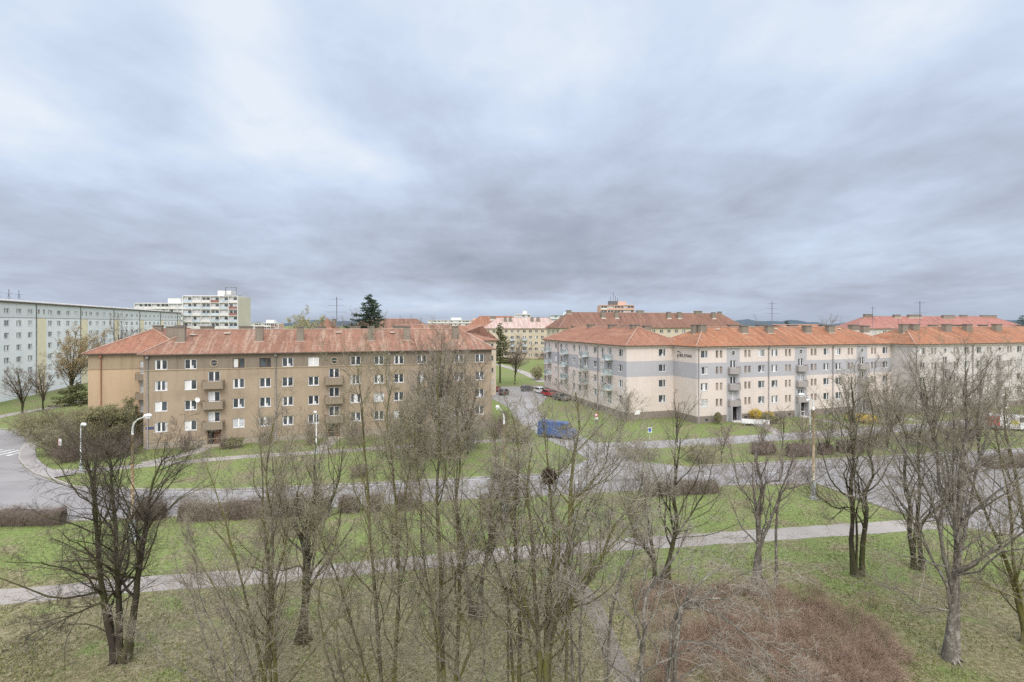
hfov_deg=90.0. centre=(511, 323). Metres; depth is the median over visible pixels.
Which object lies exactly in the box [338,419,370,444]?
shrub
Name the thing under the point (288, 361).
window
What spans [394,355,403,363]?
window
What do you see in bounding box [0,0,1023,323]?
sky
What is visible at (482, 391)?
window
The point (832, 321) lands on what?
bare tree
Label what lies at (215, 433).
door
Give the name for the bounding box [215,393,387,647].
bare tree
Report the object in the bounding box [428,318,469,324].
tower block
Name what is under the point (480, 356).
window
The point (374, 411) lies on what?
window
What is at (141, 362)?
balcony door
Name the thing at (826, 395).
window
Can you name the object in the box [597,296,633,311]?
tower block
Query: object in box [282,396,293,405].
window
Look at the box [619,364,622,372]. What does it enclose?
window
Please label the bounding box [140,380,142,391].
balcony door
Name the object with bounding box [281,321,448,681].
bare tree
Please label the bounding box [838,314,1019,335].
apartment building
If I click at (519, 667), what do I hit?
bare tree
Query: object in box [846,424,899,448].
shrub
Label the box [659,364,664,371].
window
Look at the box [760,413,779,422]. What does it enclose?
shrub
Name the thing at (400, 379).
window
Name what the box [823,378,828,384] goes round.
window
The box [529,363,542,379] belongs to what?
shrub
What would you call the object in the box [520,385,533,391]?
parked car
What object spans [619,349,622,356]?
window
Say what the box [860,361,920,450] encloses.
bare tree
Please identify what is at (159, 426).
window
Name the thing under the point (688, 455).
shrub
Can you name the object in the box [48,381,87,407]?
conifer
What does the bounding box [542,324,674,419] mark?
apartment building
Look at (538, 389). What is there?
parked car
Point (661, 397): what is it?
window
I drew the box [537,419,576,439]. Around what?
delivery van
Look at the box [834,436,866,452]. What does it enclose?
hedge
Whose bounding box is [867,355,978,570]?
bare tree
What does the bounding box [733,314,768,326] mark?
bare tree
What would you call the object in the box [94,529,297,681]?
bare tree
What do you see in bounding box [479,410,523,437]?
shrub
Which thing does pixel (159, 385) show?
window
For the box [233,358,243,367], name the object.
window
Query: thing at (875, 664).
undergrowth
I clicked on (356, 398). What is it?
window
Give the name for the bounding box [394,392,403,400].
window
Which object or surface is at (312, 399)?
window
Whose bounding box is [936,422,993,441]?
shrub
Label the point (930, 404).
bare tree
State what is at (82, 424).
street lamp
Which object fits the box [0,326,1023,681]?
ground
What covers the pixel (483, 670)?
bare tree
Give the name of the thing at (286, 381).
window
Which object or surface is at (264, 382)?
window
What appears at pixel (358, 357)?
window
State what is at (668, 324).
apartment building
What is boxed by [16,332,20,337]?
window
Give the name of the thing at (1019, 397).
bare tree
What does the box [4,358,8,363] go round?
window
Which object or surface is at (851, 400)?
bare tree
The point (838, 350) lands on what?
window
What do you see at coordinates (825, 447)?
hedge
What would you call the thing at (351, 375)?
window
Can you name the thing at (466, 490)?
bare tree
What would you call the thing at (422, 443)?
shrub
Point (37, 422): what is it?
shrub
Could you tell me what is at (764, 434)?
bare tree
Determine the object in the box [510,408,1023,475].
service road
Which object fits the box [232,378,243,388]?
window
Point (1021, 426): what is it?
delivery van
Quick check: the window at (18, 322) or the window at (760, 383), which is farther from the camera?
the window at (18, 322)
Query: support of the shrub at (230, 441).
on the ground at (794, 558)
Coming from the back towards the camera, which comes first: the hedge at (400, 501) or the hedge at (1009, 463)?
the hedge at (1009, 463)
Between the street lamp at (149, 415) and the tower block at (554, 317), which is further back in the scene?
the tower block at (554, 317)
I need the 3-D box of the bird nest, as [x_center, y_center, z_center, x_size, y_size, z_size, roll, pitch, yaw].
[1.451,5.998,20.126,0.672,0.771,0.688,0,0,0]
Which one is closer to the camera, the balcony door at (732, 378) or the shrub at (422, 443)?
the shrub at (422, 443)
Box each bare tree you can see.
[0,404,226,681]
[1,361,43,414]
[20,359,60,410]
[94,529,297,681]
[101,311,149,343]
[158,377,364,681]
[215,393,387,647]
[271,469,452,681]
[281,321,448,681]
[287,304,326,328]
[324,307,387,328]
[361,317,554,681]
[368,396,414,461]
[369,484,559,681]
[388,349,450,454]
[392,327,473,451]
[401,407,532,618]
[427,389,487,467]
[434,347,493,454]
[439,391,616,681]
[440,364,682,681]
[502,456,670,681]
[504,334,535,383]
[549,483,843,681]
[597,409,756,590]
[614,388,637,417]
[666,388,707,441]
[702,408,854,588]
[710,419,740,460]
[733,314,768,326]
[748,411,773,441]
[772,405,795,445]
[786,402,821,444]
[787,358,921,578]
[809,396,847,454]
[819,314,845,327]
[820,354,884,445]
[825,320,1023,666]
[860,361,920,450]
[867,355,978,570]
[900,349,973,446]
[908,349,1023,643]
[941,356,1022,453]
[1008,372,1023,428]
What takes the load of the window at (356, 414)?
in the apartment building at (223, 380)
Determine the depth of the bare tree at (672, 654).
18.64 m
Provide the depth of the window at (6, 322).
114.21 m
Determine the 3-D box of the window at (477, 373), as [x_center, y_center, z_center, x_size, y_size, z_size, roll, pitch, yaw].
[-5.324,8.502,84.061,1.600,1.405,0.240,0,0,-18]
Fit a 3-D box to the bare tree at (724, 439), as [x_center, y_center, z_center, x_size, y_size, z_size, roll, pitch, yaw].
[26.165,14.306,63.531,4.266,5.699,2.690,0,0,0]
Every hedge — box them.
[0,502,73,526]
[135,495,170,520]
[174,493,332,521]
[336,492,361,513]
[366,489,382,511]
[394,489,413,510]
[642,476,721,496]
[748,438,777,454]
[784,440,816,457]
[815,440,835,454]
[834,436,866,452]
[976,451,1023,469]
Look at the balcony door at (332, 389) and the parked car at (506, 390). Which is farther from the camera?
the parked car at (506, 390)
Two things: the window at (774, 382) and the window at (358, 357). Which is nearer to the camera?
the window at (358, 357)
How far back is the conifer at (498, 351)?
147.66 m
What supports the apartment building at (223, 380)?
on the ground at (794, 558)
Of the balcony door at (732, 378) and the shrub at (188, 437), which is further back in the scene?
the balcony door at (732, 378)
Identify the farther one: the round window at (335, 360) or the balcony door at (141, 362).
the round window at (335, 360)
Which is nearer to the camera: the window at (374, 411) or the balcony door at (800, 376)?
the window at (374, 411)
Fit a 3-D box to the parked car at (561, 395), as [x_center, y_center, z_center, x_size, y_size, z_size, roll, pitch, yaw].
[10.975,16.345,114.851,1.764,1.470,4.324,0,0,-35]
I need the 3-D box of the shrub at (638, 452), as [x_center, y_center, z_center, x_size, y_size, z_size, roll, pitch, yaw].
[15.800,16.103,64.549,5.916,2.856,6.044,0,0,0]
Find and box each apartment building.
[0,289,181,401]
[81,325,190,445]
[137,297,495,449]
[354,318,424,328]
[389,324,484,341]
[453,325,498,394]
[468,316,513,326]
[484,316,553,358]
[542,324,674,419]
[545,310,742,336]
[670,303,891,423]
[772,324,819,326]
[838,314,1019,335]
[872,324,1023,413]
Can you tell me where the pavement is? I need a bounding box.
[20,442,76,476]
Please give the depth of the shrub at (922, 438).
71.43 m
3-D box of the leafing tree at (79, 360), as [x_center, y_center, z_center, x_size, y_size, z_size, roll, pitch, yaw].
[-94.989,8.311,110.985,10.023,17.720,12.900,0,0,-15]
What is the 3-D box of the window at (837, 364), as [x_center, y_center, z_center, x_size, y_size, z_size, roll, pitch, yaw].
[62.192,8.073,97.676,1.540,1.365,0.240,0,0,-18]
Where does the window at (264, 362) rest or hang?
in the apartment building at (223, 380)
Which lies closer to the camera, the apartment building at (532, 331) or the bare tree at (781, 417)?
the bare tree at (781, 417)
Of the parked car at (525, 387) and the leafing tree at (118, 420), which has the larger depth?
the parked car at (525, 387)
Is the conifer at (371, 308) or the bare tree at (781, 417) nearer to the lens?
the bare tree at (781, 417)
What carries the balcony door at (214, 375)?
in the apartment building at (223, 380)
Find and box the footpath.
[0,364,936,604]
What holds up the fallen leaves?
on the ground at (794, 558)
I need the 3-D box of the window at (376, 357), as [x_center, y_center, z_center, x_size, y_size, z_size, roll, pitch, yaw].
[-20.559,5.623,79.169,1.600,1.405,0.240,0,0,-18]
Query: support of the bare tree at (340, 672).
on the ground at (794, 558)
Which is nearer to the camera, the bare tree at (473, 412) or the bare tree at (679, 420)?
the bare tree at (473, 412)
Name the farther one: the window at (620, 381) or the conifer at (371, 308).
the conifer at (371, 308)
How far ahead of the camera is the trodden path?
27.56 m
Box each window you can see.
[4,320,8,325]
[4,333,9,338]
[4,345,8,350]
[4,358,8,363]
[16,320,20,325]
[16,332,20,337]
[154,422,166,432]
[155,360,166,369]
[155,381,167,390]
[155,401,166,411]
[184,400,196,410]
[185,359,196,368]
[185,380,196,389]
[185,420,196,430]
[210,359,217,366]
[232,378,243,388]
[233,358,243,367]
[233,398,243,407]
[233,418,244,427]
[259,378,270,387]
[260,358,270,366]
[260,397,270,406]
[260,417,270,426]
[282,357,292,366]
[282,377,293,386]
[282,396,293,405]
[282,416,292,424]
[308,357,318,365]
[308,376,318,385]
[308,395,318,404]
[308,414,318,423]
[330,357,337,363]
[350,375,359,384]
[351,356,360,364]
[351,394,360,402]
[351,412,360,421]
[374,356,383,364]
[374,374,383,383]
[374,393,383,401]
[374,411,383,419]
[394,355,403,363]
[394,374,403,382]
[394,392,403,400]
[417,355,425,363]
[454,354,462,362]
[475,354,483,361]
[475,371,483,379]
[476,389,483,396]
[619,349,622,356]
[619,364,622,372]
[619,380,622,387]
[659,349,665,356]
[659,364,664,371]
[659,380,664,387]
[659,395,665,402]
[701,350,706,357]
[701,367,707,374]
[701,383,706,390]
[701,399,706,406]
[758,349,763,356]
[758,365,764,372]
[758,381,763,387]
[758,396,764,403]
[771,349,777,356]
[772,365,776,371]
[772,380,777,387]
[772,395,776,402]
[823,348,828,354]
[823,363,828,369]
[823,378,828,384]
[823,393,828,399]
[836,348,840,354]
[836,363,840,369]
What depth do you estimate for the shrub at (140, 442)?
67.15 m
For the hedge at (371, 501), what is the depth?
46.54 m
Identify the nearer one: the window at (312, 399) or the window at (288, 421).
the window at (288, 421)
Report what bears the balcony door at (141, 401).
in the apartment building at (115, 371)
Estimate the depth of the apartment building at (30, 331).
131.12 m
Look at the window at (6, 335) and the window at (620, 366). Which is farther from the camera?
the window at (6, 335)
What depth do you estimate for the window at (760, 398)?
92.17 m
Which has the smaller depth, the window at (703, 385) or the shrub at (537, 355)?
the window at (703, 385)
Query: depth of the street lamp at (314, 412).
67.75 m
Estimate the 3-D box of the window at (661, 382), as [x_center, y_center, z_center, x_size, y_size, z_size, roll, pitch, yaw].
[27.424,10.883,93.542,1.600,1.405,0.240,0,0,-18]
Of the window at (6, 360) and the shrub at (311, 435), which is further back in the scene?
the window at (6, 360)
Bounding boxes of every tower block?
[134,298,181,324]
[182,287,250,328]
[251,320,283,328]
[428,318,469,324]
[514,311,530,317]
[549,312,565,320]
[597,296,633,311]
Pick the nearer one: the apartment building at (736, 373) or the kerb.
the kerb
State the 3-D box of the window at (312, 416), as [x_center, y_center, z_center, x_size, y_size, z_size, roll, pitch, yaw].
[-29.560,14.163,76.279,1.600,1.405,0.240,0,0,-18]
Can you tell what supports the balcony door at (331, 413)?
in the apartment building at (223, 380)
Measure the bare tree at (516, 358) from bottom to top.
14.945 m
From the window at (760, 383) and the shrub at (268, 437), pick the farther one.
the window at (760, 383)
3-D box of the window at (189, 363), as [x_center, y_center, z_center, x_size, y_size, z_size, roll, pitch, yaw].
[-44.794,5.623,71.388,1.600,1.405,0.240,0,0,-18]
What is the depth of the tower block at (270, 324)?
430.95 m
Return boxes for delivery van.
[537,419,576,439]
[984,413,1023,429]
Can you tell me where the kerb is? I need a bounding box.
[0,428,1023,536]
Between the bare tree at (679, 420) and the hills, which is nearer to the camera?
the bare tree at (679, 420)
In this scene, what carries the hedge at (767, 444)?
on the ground at (794, 558)
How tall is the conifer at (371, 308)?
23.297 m
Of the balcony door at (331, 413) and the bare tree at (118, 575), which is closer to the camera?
the bare tree at (118, 575)
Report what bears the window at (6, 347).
in the apartment building at (30, 331)
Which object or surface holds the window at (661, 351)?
in the apartment building at (636, 357)
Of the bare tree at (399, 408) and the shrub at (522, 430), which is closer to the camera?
the bare tree at (399, 408)
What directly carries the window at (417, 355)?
in the apartment building at (223, 380)
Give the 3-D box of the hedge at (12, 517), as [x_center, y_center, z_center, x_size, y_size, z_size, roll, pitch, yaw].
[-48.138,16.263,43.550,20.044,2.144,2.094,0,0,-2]
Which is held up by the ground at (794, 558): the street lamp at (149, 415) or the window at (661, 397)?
the street lamp at (149, 415)
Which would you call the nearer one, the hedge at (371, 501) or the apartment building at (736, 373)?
the hedge at (371, 501)
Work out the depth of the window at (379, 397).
79.18 m
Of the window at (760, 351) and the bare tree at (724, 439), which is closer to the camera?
the bare tree at (724, 439)
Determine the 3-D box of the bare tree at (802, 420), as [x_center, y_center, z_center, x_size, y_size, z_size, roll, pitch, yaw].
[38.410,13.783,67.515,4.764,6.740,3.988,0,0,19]
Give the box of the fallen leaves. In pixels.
[0,532,1023,681]
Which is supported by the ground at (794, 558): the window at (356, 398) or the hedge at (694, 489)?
the hedge at (694, 489)
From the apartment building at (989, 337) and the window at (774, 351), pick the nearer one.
the window at (774, 351)
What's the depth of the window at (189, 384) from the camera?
71.44 m
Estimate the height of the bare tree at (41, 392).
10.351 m
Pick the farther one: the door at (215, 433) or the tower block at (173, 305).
the tower block at (173, 305)
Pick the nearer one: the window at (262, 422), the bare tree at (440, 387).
the bare tree at (440, 387)
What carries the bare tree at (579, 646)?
on the ground at (794, 558)
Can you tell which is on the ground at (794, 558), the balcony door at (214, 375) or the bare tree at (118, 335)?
the bare tree at (118, 335)
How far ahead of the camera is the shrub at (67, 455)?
62.93 m
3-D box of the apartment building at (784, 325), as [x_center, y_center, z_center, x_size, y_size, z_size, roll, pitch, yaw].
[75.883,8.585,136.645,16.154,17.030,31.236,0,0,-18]
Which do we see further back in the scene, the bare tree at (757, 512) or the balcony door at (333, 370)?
the balcony door at (333, 370)
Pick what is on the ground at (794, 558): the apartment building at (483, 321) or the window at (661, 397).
the apartment building at (483, 321)
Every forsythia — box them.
[749,408,761,419]
[845,413,881,423]
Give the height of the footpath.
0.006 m
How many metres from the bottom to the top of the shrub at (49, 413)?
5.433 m
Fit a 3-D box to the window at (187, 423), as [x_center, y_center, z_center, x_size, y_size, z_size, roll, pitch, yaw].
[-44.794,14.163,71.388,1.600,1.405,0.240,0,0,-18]
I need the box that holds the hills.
[251,319,1023,325]
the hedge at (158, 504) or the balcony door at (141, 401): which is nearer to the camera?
the hedge at (158, 504)
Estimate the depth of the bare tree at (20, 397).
95.78 m
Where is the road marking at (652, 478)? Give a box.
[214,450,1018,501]
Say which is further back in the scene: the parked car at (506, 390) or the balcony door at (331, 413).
the parked car at (506, 390)
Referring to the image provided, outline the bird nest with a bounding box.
[542,467,556,485]
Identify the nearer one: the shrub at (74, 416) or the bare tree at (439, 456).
the bare tree at (439, 456)
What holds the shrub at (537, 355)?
on the ground at (794, 558)
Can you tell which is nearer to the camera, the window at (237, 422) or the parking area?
the window at (237, 422)
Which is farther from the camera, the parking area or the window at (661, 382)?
the parking area
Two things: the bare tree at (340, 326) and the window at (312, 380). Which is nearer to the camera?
the window at (312, 380)
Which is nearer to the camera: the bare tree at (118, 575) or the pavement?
the bare tree at (118, 575)
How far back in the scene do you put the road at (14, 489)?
54.16 m
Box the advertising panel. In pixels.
[742,419,769,425]
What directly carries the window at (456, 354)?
in the apartment building at (223, 380)
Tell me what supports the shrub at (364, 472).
on the ground at (794, 558)
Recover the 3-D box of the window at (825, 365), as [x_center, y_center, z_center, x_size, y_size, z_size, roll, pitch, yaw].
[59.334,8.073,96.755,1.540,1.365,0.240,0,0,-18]
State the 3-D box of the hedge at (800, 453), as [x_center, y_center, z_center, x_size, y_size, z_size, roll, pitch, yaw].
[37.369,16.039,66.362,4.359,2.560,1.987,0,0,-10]
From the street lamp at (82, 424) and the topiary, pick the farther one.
the topiary
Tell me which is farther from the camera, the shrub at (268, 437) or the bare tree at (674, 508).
the shrub at (268, 437)
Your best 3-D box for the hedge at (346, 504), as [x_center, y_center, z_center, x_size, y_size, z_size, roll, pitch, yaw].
[-14.869,16.205,46.692,2.308,2.225,1.775,0,0,-6]
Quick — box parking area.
[492,386,546,407]
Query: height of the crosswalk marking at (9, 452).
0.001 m
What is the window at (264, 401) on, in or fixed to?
in the apartment building at (223, 380)
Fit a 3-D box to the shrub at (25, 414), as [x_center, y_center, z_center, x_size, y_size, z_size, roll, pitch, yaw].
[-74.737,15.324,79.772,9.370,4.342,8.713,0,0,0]
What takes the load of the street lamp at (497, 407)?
on the ground at (794, 558)
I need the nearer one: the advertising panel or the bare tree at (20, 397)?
the advertising panel
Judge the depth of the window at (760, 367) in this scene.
92.17 m
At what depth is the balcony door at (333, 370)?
77.20 m
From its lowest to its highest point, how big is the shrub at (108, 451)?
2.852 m
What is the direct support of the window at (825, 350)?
in the apartment building at (736, 373)
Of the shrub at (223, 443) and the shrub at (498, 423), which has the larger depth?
the shrub at (498, 423)
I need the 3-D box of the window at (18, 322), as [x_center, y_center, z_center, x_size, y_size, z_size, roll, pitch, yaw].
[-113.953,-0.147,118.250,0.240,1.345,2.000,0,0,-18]
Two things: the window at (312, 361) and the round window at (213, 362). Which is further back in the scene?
the window at (312, 361)
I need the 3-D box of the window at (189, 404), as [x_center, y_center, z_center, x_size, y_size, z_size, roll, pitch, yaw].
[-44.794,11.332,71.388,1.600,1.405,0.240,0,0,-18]
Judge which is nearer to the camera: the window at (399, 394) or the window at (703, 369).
the window at (399, 394)
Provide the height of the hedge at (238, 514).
2.462 m
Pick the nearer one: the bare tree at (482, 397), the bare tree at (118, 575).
the bare tree at (118, 575)
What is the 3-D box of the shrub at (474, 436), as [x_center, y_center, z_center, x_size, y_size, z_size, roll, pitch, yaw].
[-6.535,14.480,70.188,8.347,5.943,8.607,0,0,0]
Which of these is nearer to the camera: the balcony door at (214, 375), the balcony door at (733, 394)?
the balcony door at (214, 375)
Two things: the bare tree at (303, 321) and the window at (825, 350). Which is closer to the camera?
the window at (825, 350)
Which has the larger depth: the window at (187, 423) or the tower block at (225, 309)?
the tower block at (225, 309)
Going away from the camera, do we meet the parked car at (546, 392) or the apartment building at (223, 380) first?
the apartment building at (223, 380)
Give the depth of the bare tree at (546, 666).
19.76 m
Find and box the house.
[318,318,339,328]
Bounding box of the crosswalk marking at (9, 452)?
[0,449,18,455]
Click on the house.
(333, 322)
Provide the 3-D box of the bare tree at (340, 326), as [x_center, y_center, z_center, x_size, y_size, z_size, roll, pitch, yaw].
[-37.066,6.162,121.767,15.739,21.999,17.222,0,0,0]
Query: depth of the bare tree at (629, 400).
89.93 m
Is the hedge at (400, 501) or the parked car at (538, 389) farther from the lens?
the parked car at (538, 389)
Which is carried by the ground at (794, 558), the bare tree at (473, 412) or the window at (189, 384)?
the bare tree at (473, 412)
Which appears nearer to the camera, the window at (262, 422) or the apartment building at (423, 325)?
the window at (262, 422)
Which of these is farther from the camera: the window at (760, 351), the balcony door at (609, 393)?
the balcony door at (609, 393)
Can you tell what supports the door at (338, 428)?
in the apartment building at (223, 380)
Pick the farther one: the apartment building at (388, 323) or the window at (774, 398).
the apartment building at (388, 323)
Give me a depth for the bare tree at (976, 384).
66.80 m
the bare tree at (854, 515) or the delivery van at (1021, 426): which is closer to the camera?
the bare tree at (854, 515)
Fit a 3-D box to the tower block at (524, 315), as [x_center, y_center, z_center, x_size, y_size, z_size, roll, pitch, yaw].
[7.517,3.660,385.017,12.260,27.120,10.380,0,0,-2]
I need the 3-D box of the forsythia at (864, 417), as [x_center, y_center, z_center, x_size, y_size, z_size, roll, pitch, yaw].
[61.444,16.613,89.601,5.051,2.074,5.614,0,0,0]
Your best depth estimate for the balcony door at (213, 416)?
72.32 m
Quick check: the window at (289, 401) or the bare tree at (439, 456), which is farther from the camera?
the window at (289, 401)
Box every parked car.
[499,388,508,394]
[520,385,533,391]
[534,387,544,393]
[541,389,555,395]
[552,393,569,400]
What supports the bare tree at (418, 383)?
on the ground at (794, 558)
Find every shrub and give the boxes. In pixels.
[0,408,67,435]
[7,409,72,441]
[18,412,98,456]
[29,405,86,427]
[46,441,89,462]
[56,406,87,429]
[83,441,128,458]
[112,437,142,455]
[177,426,193,451]
[217,431,228,449]
[224,435,244,447]
[261,429,274,444]
[301,419,320,444]
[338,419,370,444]
[349,464,368,478]
[404,421,456,456]
[434,415,493,450]
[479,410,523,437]
[500,423,539,442]
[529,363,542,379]
[534,352,543,359]
[617,439,663,460]
[680,441,722,463]
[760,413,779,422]
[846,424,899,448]
[898,422,946,446]
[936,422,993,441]
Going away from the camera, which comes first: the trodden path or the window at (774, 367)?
the trodden path
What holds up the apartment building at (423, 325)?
on the ground at (794, 558)
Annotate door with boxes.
[139,400,142,412]
[140,361,142,373]
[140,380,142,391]
[207,429,220,443]
[208,371,219,380]
[208,391,219,401]
[208,412,219,421]
[328,423,339,435]
[329,368,338,377]
[329,387,338,396]
[329,406,338,415]
[608,392,610,403]
[730,360,735,367]
[730,376,735,382]
[730,392,735,400]
[733,407,736,419]
[798,358,802,365]
[798,374,802,379]
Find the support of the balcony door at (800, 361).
in the apartment building at (736, 373)
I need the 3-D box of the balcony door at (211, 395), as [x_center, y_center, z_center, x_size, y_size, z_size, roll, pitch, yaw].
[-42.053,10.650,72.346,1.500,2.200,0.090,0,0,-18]
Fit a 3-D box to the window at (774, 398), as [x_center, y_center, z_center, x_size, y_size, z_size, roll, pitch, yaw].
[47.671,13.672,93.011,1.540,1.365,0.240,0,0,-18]
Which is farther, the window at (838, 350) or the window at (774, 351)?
the window at (838, 350)
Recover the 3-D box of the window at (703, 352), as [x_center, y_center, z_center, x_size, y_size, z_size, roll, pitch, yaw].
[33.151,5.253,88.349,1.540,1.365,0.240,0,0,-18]
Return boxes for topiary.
[714,412,721,422]
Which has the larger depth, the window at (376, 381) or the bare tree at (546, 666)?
the window at (376, 381)
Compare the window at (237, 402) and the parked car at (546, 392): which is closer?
the window at (237, 402)
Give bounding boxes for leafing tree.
[39,321,111,401]
[72,395,142,443]
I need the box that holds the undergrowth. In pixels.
[618,569,930,681]
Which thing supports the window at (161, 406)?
in the apartment building at (223, 380)
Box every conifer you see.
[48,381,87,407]
[343,294,385,328]
[494,323,514,382]
[1016,315,1023,325]
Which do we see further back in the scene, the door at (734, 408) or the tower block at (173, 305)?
the tower block at (173, 305)
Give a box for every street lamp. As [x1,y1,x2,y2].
[79,423,86,469]
[129,413,151,540]
[313,411,316,451]
[496,405,504,519]
[798,393,816,499]
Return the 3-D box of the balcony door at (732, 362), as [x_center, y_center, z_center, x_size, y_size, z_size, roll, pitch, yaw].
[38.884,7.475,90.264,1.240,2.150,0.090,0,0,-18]
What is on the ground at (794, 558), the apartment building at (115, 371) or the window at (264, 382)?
the apartment building at (115, 371)
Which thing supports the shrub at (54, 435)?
on the ground at (794, 558)
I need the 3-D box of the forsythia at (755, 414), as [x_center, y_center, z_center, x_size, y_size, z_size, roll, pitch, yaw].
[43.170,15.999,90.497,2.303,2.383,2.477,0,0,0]
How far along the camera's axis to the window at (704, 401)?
88.42 m
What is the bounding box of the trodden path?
[546,556,640,681]
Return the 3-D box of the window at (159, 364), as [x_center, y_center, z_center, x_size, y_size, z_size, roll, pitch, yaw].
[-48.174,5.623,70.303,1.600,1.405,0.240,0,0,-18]
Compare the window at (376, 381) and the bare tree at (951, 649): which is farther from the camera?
the window at (376, 381)
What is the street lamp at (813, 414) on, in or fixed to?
on the ground at (794, 558)
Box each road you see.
[0,430,1023,534]
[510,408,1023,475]
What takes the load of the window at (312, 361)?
in the apartment building at (223, 380)
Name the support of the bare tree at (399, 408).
on the ground at (794, 558)
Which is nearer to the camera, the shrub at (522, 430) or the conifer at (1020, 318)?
the shrub at (522, 430)
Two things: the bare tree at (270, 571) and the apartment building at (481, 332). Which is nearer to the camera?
the bare tree at (270, 571)
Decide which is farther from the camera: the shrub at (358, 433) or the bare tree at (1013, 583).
the shrub at (358, 433)
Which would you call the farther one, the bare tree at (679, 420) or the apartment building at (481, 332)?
the apartment building at (481, 332)

